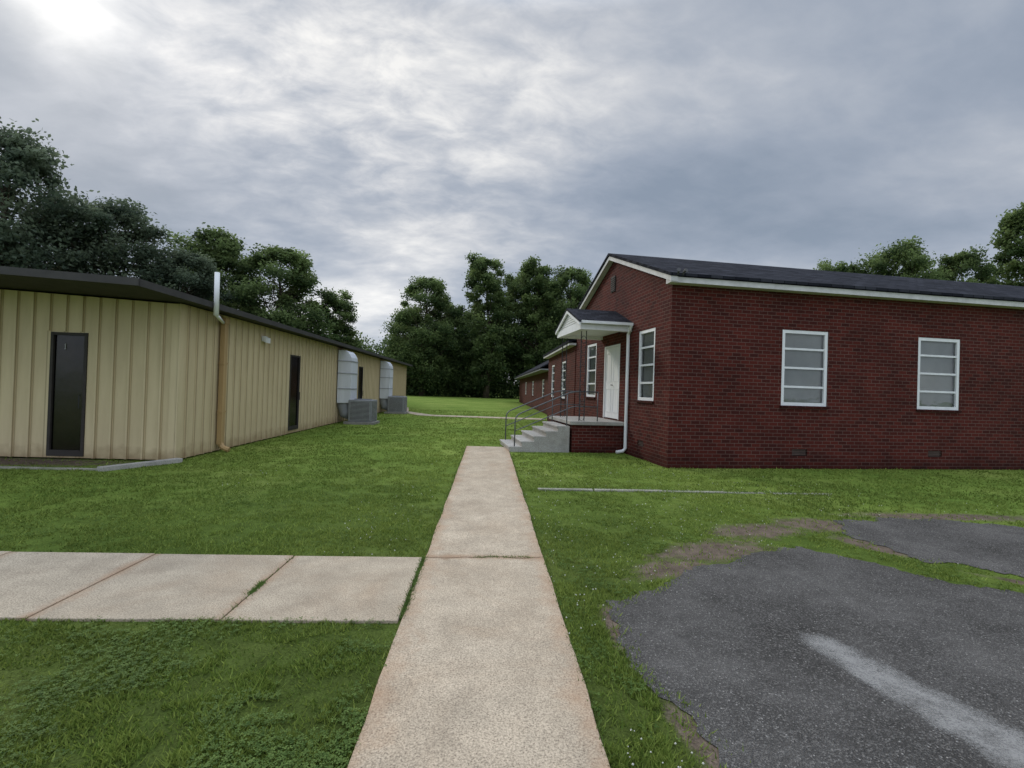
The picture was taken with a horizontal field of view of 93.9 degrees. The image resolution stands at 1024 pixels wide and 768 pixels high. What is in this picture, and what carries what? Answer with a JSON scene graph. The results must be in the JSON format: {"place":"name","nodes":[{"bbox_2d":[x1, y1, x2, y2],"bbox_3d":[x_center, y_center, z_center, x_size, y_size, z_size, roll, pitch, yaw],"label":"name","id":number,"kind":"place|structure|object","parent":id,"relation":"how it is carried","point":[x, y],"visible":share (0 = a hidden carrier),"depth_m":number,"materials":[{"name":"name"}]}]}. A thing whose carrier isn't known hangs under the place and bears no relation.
{"place":"outdoors","nodes":[
{"label":"outdoors","id":0,"kind":"place"},
{"bbox_2d":[0,266,412,459],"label":"metal building","id":1,"kind":"structure","parent":0,"point":[92,366],"depth_m":9.43,"materials":[{"name":"beige metal"}]},
{"bbox_2d":[46,332,88,456],"bbox_3d":[-8.690,0.198,9.354,0.684,2.417,0.129,2,-1,-3],"label":"door","id":2,"kind":"structure","parent":1,"relation":"in","point":[68,351],"depth_m":9.37,"materials":[{"name":"brown metal"}]},
{"bbox_2d":[288,355,300,430],"bbox_3d":[-6.970,0.271,15.316,0.129,2.377,0.794,2,-1,-3],"label":"door","id":3,"kind":"structure","parent":1,"relation":"in","point":[295,361],"depth_m":15.37,"materials":[{"name":"brown metal"}]},
{"bbox_2d":[358,366,362,398],"bbox_3d":[-7.463,0.336,23.451,0.080,2.377,0.794,2,-1,-3],"label":"door","id":4,"kind":"structure","parent":1,"relation":"in","point":[360,378],"depth_m":23.55,"materials":[{"name":"brown metal"}]},
{"bbox_2d":[0,551,420,622],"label":"path","id":5,"kind":"structure","parent":0,"point":[118,587],"depth_m":3.75,"materials":[{"name":"concrete"}]},
{"bbox_2d":[407,407,543,419],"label":"path","id":6,"kind":"structure","parent":0,"point":[416,413],"depth_m":26.76,"materials":[{"name":"concrete"}]},
{"bbox_2d":[347,446,609,767],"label":"path","id":7,"kind":"structure","parent":0,"point":[481,669],"depth_m":2.86,"materials":[{"name":"concrete"}]},
{"bbox_2d":[0,391,1023,767],"bbox_3d":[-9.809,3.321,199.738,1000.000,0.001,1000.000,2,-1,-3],"label":"ground","id":8,"kind":"structure","parent":0,"point":[674,559],"depth_m":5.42,"materials":[{"name":"green plant"}]},
{"bbox_2d":[0,466,96,470],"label":"kerb","id":9,"kind":"structure","parent":8,"relation":"on","point":[46,468],"depth_m":8.28,"materials":[{"name":"concrete"}]},
{"bbox_2d":[0,117,115,274],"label":"tree","id":10,"kind":"object","parent":8,"relation":"on","point":[25,162],"visible":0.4,"depth_m":33.71,"materials":[{"name":"green plant"}]},
{"bbox_2d":[0,182,188,291],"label":"tree","id":11,"kind":"object","parent":8,"relation":"on","point":[107,217],"visible":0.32,"depth_m":36.74,"materials":[{"name":"green plant"}]},
{"bbox_2d":[97,458,182,471],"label":"kerb","id":12,"kind":"structure","parent":8,"relation":"on","point":[137,464],"depth_m":8.74,"materials":[{"name":"concrete"}]},
{"bbox_2d":[151,247,238,305],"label":"tree","id":13,"kind":"object","parent":8,"relation":"on","point":[200,283],"visible":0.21,"depth_m":40.62,"materials":[{"name":"green plant"}]},
{"bbox_2d":[153,222,270,317],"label":"tree","id":14,"kind":"object","parent":8,"relation":"on","point":[224,252],"visible":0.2,"depth_m":46.96,"materials":[{"name":"green plant"}]},
{"bbox_2d":[209,243,340,339],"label":"tree","id":15,"kind":"object","parent":8,"relation":"on","point":[291,309],"visible":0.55,"depth_m":46.56,"materials":[{"name":"green plant"}]},
{"bbox_2d":[306,289,367,348],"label":"tree","id":16,"kind":"object","parent":8,"relation":"on","point":[342,306],"visible":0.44,"depth_m":51.70,"materials":[{"name":"green plant"}]},
{"bbox_2d":[336,350,379,424],"bbox_3d":[-6.436,0.151,20.009,1.619,3.050,1.200,2,-1,-3],"label":"air conditioner","id":17,"kind":"object","parent":8,"relation":"on","point":[352,409],"visible":0.97,"depth_m":19.57,"materials":[{"name":"grey metal"}]},
{"bbox_2d":[379,361,408,413],"bbox_3d":[-6.906,0.215,27.996,1.619,3.050,1.200,2,-1,-3],"label":"air conditioner","id":18,"kind":"object","parent":8,"relation":"on","point":[389,403],"visible":0.98,"depth_m":27.55,"materials":[{"name":"grey metal"}]},
{"bbox_2d":[377,313,423,389],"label":"tree","id":19,"kind":"object","parent":8,"relation":"on","point":[402,336],"visible":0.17,"depth_m":81.44,"materials":[{"name":"green plant"}]},
{"bbox_2d":[263,317,544,398],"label":"woods","id":20,"kind":"object","parent":8,"relation":"on","point":[500,389],"visible":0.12,"depth_m":79.71,"materials":[{"name":"green plant"}]},
{"bbox_2d":[379,275,464,395],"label":"tree","id":21,"kind":"object","parent":8,"relation":"on","point":[429,335],"visible":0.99,"depth_m":76.12,"materials":[{"name":"green plant"}]},
{"bbox_2d":[432,301,476,396],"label":"tree","id":22,"kind":"object","parent":8,"relation":"on","point":[458,320],"visible":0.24,"depth_m":81.78,"materials":[{"name":"green plant"}]},
{"bbox_2d":[454,314,492,383],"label":"tree","id":23,"kind":"object","parent":8,"relation":"on","point":[469,326],"visible":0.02,"depth_m":85.91,"materials":[{"name":"green plant"}]},
{"bbox_2d":[456,250,517,397],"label":"tree","id":24,"kind":"object","parent":8,"relation":"on","point":[496,333],"visible":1,"depth_m":76.43,"materials":[{"name":"green plant"}]},
{"bbox_2d":[0,462,1022,767],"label":"clover","id":25,"kind":"object","parent":8,"relation":"on","point":[254,761],"depth_m":2.50,"materials":[{"name":"green plant"}]},
{"bbox_2d":[490,271,535,396],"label":"tree","id":26,"kind":"object","parent":8,"relation":"on","point":[510,284],"visible":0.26,"depth_m":81.53,"materials":[{"name":"green plant"}]},
{"bbox_2d":[224,448,806,767],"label":"weeds","id":27,"kind":"object","parent":8,"relation":"on","point":[259,585],"visible":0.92,"depth_m":4.11,"materials":[{"name":"green plant"}]},
{"bbox_2d":[514,360,548,413],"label":"brick house","id":28,"kind":"structure","parent":8,"relation":"on","point":[534,383],"depth_m":40.35,"materials":[{"name":"red brick"}]},
{"bbox_2d":[542,379,543,397],"bbox_3d":[2.297,0.344,34.752,0.170,1.344,1.254,2,-1,-3],"label":"window","id":29,"kind":"structure","parent":28,"relation":"in","point":[543,379],"depth_m":35.05,"materials":[{"name":"white paint"}]},
{"bbox_2d":[504,254,563,386],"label":"tree","id":30,"kind":"object","parent":8,"relation":"on","point":[532,274],"visible":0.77,"depth_m":77.23,"materials":[{"name":"green plant"}]},
{"bbox_2d":[532,273,566,348],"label":"tree","id":31,"kind":"object","parent":8,"relation":"on","point":[540,304],"visible":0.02,"depth_m":84.88,"materials":[{"name":"green plant"}]},
{"bbox_2d":[523,265,592,365],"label":"tree","id":32,"kind":"object","parent":8,"relation":"on","point":[566,276],"visible":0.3,"depth_m":78.31,"materials":[{"name":"green plant"}]},
{"bbox_2d":[543,339,576,420],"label":"brick house","id":33,"kind":"structure","parent":8,"relation":"on","point":[554,356],"depth_m":21.01,"materials":[{"name":"red brick"}]},
{"bbox_2d":[550,365,554,397],"bbox_3d":[2.084,-0.119,23.982,0.170,1.644,1.054,2,-1,-3],"label":"window","id":34,"kind":"structure","parent":33,"relation":"in","point":[553,367],"depth_m":24.40,"materials":[{"name":"white paint"}]},
{"bbox_2d":[560,361,565,399],"bbox_3d":[2.250,-0.148,20.586,0.170,1.644,1.054,2,-1,-3],"label":"window","id":35,"kind":"structure","parent":33,"relation":"in","point":[563,378],"depth_m":21.00,"materials":[{"name":"white paint"}]},
{"bbox_2d":[538,488,828,494],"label":"kerb","id":36,"kind":"structure","parent":8,"relation":"on","point":[598,490],"depth_m":7.97,"materials":[{"name":"concrete"}]},
{"bbox_2d":[500,253,1023,469],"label":"brick house","id":37,"kind":"structure","parent":8,"relation":"on","point":[686,363],"depth_m":11.48,"materials":[{"name":"red brick"}]},
{"bbox_2d":[585,343,596,398],"bbox_3d":[2.667,-0.421,15.898,0.170,1.804,1.004,2,-1,-9],"label":"window","id":38,"kind":"structure","parent":37,"relation":"in","point":[591,371],"depth_m":16.16,"materials":[{"name":"grey glass"}]},
{"bbox_2d":[603,344,619,418],"bbox_3d":[2.960,-0.058,14.070,0.090,2.154,1.244,2,-1,-9],"label":"door","id":39,"kind":"structure","parent":37,"relation":"in","point":[612,353],"depth_m":14.10,"materials":[{"name":"white paint"}]},
{"bbox_2d":[635,328,654,402],"bbox_3d":[3.339,-0.441,11.792,0.170,1.804,0.964,2,-1,-9],"label":"window","id":40,"kind":"structure","parent":37,"relation":"in","point":[646,370],"depth_m":11.96,"materials":[{"name":"grey glass"}]},
{"bbox_2d":[780,330,828,408],"bbox_3d":[6.804,-0.338,11.168,1.254,1.804,0.170,2,-1,-9],"label":"window","id":41,"kind":"structure","parent":37,"relation":"in","point":[804,360],"depth_m":11.23,"materials":[{"name":"grey glass"}]},
{"bbox_2d":[916,337,961,412],"bbox_3d":[10.454,-0.217,11.764,1.274,1.804,0.170,2,-1,-9],"label":"window","id":42,"kind":"structure","parent":37,"relation":"in","point":[938,371],"depth_m":11.83,"materials":[{"name":"grey glass"}]},
{"bbox_2d":[813,258,850,272],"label":"tree","id":43,"kind":"object","parent":8,"relation":"on","point":[825,266],"visible":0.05,"depth_m":62.10,"materials":[{"name":"green plant"}]},
{"bbox_2d":[833,261,868,273],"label":"tree","id":44,"kind":"object","parent":8,"relation":"on","point":[852,267],"visible":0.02,"depth_m":65.41,"materials":[{"name":"green plant"}]},
{"bbox_2d":[849,235,950,279],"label":"tree","id":45,"kind":"object","parent":8,"relation":"on","point":[911,259],"visible":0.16,"depth_m":60.80,"materials":[{"name":"green plant"}]},
{"bbox_2d":[929,244,1001,284],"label":"tree","id":46,"kind":"object","parent":8,"relation":"on","point":[955,266],"visible":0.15,"depth_m":60.86,"materials":[{"name":"green plant"}]},
{"bbox_2d":[976,202,1023,286],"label":"tree","id":47,"kind":"object","parent":8,"relation":"on","point":[1011,227],"visible":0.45,"depth_m":60.84,"materials":[{"name":"green plant"}]},
{"bbox_2d":[0,0,1023,380],"label":"sky","id":48,"kind":"structure","parent":0,"point":[387,143],"materials":[{"name":"grey"}]},
{"bbox_2d":[606,546,1023,767],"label":"road","id":49,"kind":"structure","parent":0,"point":[749,666],"depth_m":3.04,"materials":[{"name":"grey asphalt"}]},
{"bbox_2d":[809,636,1023,767],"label":"road marking","id":50,"kind":"object","parent":49,"relation":"on","point":[1015,754],"visible":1,"depth_m":2.58,"materials":[{"name":"grey paint"}]},
{"bbox_2d":[833,517,1023,576],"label":"road","id":51,"kind":"structure","parent":0,"point":[998,548],"depth_m":5.71,"materials":[{"name":"grey asphalt"}]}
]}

